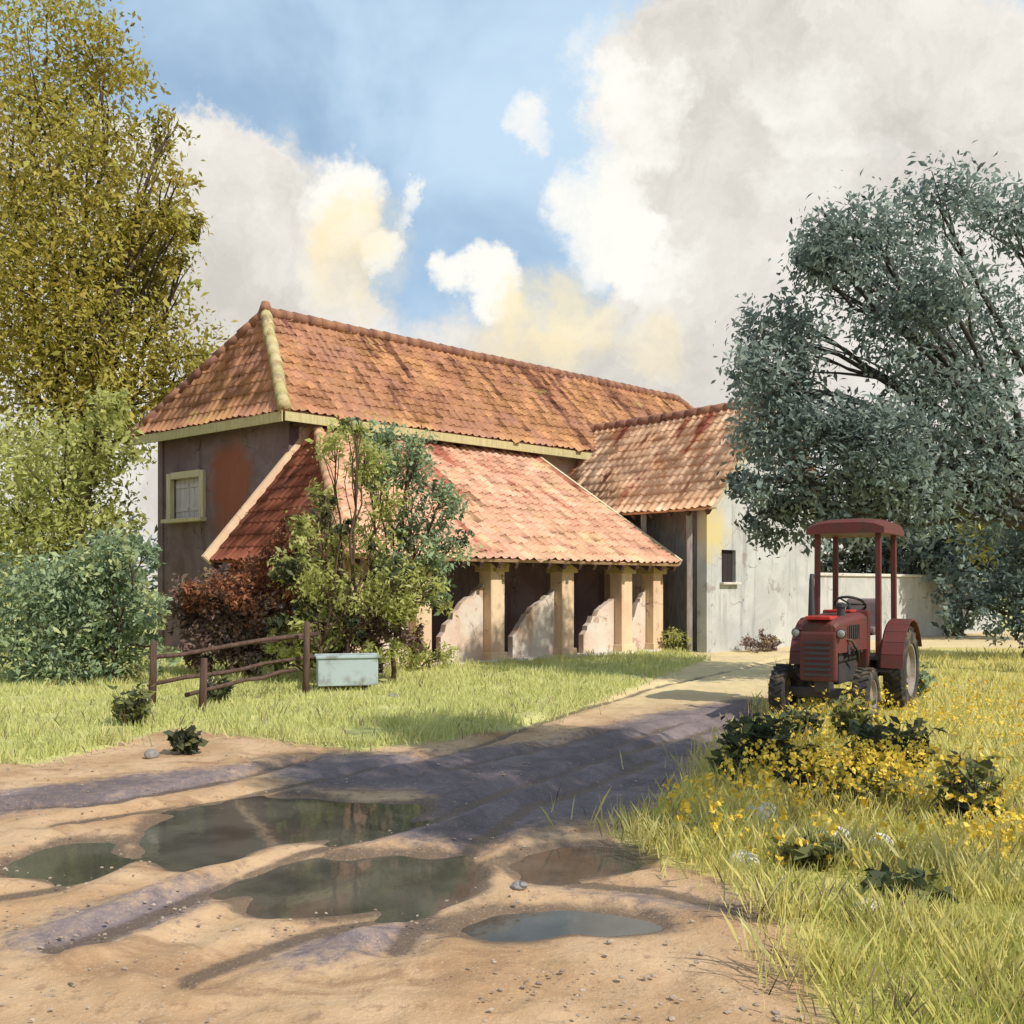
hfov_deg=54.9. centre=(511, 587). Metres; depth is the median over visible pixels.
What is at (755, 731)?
leafy weed
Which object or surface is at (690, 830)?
dry grass
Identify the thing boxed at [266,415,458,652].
young tree
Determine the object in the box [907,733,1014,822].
leafy weed
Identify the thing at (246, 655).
dry bush
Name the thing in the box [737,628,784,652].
bush
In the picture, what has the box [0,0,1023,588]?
sky
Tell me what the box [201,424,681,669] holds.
veranda
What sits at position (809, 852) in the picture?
leafy weed
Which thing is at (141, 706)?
leafy weed
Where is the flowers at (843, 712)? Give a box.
[788,685,925,740]
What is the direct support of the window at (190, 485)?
in the farm house
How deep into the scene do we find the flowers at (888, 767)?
6.97 m
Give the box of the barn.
[567,400,828,652]
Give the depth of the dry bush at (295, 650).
16.26 m
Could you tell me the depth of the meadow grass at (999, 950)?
5.32 m
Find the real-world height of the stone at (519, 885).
0.053 m
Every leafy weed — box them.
[106,681,155,725]
[163,725,208,754]
[207,674,235,703]
[705,744,748,782]
[716,712,796,768]
[769,828,850,870]
[770,734,868,799]
[778,704,825,743]
[847,714,947,778]
[856,856,959,907]
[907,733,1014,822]
[917,661,936,698]
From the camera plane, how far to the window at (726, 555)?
25.73 m
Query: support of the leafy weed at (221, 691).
on the ground at (244, 863)
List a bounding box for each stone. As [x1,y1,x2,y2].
[144,749,159,758]
[511,880,527,890]
[727,850,761,870]
[747,802,780,821]
[820,826,850,841]
[849,897,877,910]
[869,833,892,842]
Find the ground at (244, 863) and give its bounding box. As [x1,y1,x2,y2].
[0,589,1023,1023]
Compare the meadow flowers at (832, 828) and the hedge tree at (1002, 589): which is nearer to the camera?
the meadow flowers at (832, 828)
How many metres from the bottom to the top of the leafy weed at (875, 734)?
0.620 m
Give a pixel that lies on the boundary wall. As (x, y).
(912, 603)
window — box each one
[161,469,206,523]
[720,550,741,584]
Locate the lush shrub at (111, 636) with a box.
[0,519,182,686]
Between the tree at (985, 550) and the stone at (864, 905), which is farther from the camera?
the tree at (985, 550)
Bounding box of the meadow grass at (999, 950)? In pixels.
[540,645,1023,1023]
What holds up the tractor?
on the ground at (244, 863)
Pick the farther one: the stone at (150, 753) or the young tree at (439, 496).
the young tree at (439, 496)
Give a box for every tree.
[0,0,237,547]
[0,383,157,648]
[263,495,384,686]
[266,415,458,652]
[343,415,483,680]
[711,140,1023,569]
[821,510,932,574]
[850,448,1015,635]
[922,421,1023,657]
[944,432,1023,580]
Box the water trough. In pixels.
[314,653,379,691]
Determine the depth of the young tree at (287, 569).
15.91 m
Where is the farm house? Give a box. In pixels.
[128,301,693,648]
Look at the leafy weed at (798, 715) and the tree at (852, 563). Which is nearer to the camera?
the leafy weed at (798, 715)
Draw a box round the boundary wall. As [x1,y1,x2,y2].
[820,573,998,640]
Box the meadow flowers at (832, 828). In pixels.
[659,674,1023,864]
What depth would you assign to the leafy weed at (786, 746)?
7.47 m
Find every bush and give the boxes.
[157,565,301,676]
[169,515,317,676]
[258,597,410,671]
[312,601,424,681]
[384,632,462,670]
[659,626,691,651]
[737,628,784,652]
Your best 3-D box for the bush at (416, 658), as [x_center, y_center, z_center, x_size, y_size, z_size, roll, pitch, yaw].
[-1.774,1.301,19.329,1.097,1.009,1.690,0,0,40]
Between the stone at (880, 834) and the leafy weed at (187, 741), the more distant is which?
the leafy weed at (187, 741)
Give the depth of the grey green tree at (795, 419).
16.35 m
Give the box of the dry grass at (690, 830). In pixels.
[0,670,1023,1023]
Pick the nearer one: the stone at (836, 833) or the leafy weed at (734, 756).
the stone at (836, 833)
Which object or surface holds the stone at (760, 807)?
on the ground at (244, 863)
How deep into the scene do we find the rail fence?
13.81 m
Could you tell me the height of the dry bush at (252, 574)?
3.120 m
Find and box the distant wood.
[0,515,929,600]
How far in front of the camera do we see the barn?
26.57 m
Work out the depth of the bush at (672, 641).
25.13 m
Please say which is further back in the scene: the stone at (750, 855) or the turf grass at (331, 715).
the turf grass at (331, 715)
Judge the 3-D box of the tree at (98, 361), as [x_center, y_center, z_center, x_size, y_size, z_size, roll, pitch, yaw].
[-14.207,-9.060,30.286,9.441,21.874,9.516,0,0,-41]
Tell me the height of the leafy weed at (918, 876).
0.318 m
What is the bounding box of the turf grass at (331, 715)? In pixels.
[0,646,715,764]
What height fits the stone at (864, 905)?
0.118 m
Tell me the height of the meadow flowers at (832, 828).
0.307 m
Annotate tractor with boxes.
[767,518,921,722]
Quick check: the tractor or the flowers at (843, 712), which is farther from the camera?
the tractor
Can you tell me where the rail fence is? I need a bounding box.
[148,622,317,711]
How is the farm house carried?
on the ground at (244, 863)
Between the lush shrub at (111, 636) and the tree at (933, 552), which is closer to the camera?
the lush shrub at (111, 636)
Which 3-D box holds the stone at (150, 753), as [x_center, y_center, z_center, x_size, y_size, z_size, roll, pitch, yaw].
[-3.482,1.614,9.537,0.139,0.109,0.142,0,0,39]
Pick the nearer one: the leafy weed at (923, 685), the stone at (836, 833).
the stone at (836, 833)
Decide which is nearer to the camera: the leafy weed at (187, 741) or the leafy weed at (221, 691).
the leafy weed at (187, 741)
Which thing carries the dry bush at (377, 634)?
on the ground at (244, 863)
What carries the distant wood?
on the ground at (244, 863)
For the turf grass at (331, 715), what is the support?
on the ground at (244, 863)
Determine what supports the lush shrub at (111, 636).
on the ground at (244, 863)
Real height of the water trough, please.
0.637 m
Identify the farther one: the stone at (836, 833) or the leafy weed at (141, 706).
the leafy weed at (141, 706)
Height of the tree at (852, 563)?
6.224 m
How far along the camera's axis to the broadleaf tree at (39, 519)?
23.14 m
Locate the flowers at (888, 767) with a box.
[712,725,990,810]

